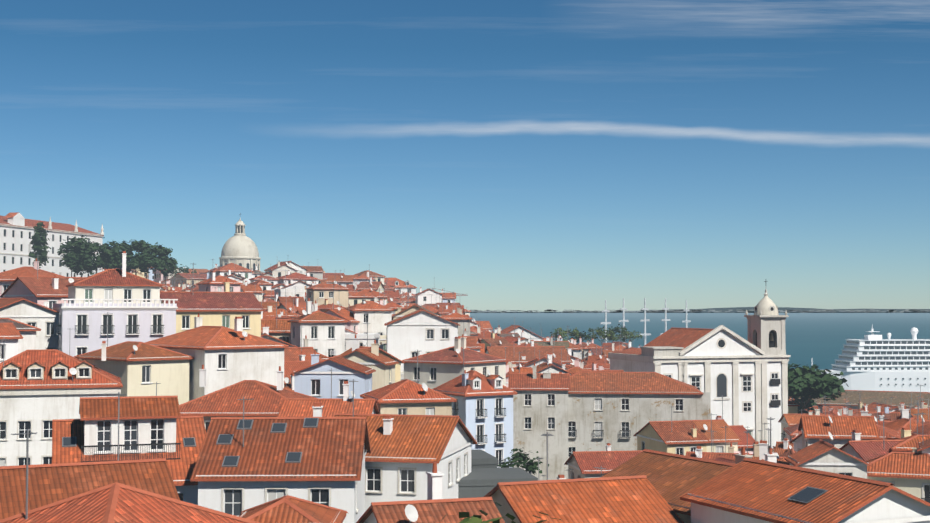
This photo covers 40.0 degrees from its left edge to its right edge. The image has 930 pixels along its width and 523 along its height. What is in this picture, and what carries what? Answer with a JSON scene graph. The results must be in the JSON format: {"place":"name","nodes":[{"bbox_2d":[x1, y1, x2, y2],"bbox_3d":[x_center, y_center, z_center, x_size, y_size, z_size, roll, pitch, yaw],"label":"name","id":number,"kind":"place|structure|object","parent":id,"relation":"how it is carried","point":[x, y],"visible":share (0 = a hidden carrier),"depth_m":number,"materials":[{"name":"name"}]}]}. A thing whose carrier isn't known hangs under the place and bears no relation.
{"place":"outdoors","nodes":[
{"label":"outdoors","id":0,"kind":"place"},
{"bbox_2d":[0,0,929,311],"label":"sky","id":1,"kind":"structure","parent":0,"point":[523,155],"materials":[{"name":"blue"}]},
{"bbox_2d":[470,313,929,369],"bbox_3d":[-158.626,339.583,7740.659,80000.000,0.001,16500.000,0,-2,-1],"label":"water","id":2,"kind":"structure","parent":0,"point":[819,339],"depth_m":4241.74,"materials":[{"name":"blue liquid"}]},
{"bbox_2d":[599,298,690,345],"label":"sailing ship","id":3,"kind":"object","parent":2,"relation":"on","point":[644,320],"visible":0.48,"depth_m":728.32,"materials":[{"name":"grey paint"}]},
{"bbox_2d":[811,324,929,392],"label":"cruise ship","id":4,"kind":"object","parent":2,"relation":"on","point":[872,362],"visible":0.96,"depth_m":717.84,"materials":[{"name":"white metal"}]},
{"bbox_2d":[470,307,929,312],"bbox_3d":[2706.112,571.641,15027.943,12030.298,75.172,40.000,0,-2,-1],"label":"shore","id":5,"kind":"structure","parent":0,"point":[751,310],"depth_m":15054.62,"materials":[{"name":"green"}]},
{"bbox_3d":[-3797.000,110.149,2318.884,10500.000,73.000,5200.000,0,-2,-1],"label":"ground","id":6,"kind":"structure","parent":0,"visible":0},
{"bbox_2d":[0,212,103,276],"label":"monastery","id":7,"kind":"structure","parent":6,"relation":"on","point":[17,229],"depth_m":452.64,"materials":[{"name":"white paint"}]},
{"bbox_2d":[220,214,259,270],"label":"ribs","id":8,"kind":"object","parent":6,"relation":"on","point":[248,266],"visible":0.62,"depth_m":630.83,"materials":[{"name":"stone"}]},
{"bbox_2d":[219,219,260,268],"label":"dome","id":9,"kind":"structure","parent":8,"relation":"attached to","point":[240,225],"depth_m":631.38,"materials":[{"name":"white stone"}]},
{"bbox_2d":[102,261,455,302],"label":"houses","id":10,"kind":"structure","parent":6,"relation":"on","point":[316,271],"depth_m":435.89,"materials":[{"name":"white paint"}]},
{"bbox_2d":[28,222,848,522],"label":"trees","id":11,"kind":"object","parent":6,"relation":"on","point":[805,383],"visible":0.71,"depth_m":363.67,"materials":[{"name":"green plant"}]},
{"bbox_2d":[0,251,929,522],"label":"houses","id":12,"kind":"structure","parent":6,"relation":"on","point":[94,427],"depth_m":80.22,"materials":[{"name":"white"}]},
{"bbox_2d":[0,263,929,502],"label":"houses","id":13,"kind":"structure","parent":6,"relation":"on","point":[407,360],"depth_m":138.38,"materials":[{"name":"white paint"}]},
{"bbox_2d":[160,259,924,412],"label":"houses","id":14,"kind":"structure","parent":6,"relation":"on","point":[283,286],"depth_m":301.38,"materials":[{"name":"white paint"}]},
{"bbox_2d":[608,310,789,445],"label":"church","id":15,"kind":"structure","parent":6,"relation":"on","point":[749,382],"depth_m":204.07,"materials":[{"name":"white paint"}]},
{"bbox_2d":[754,281,778,314],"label":"bell tower dome","id":16,"kind":"structure","parent":15,"relation":"on","point":[766,305],"depth_m":206.85,"materials":[{"name":"white stone"}]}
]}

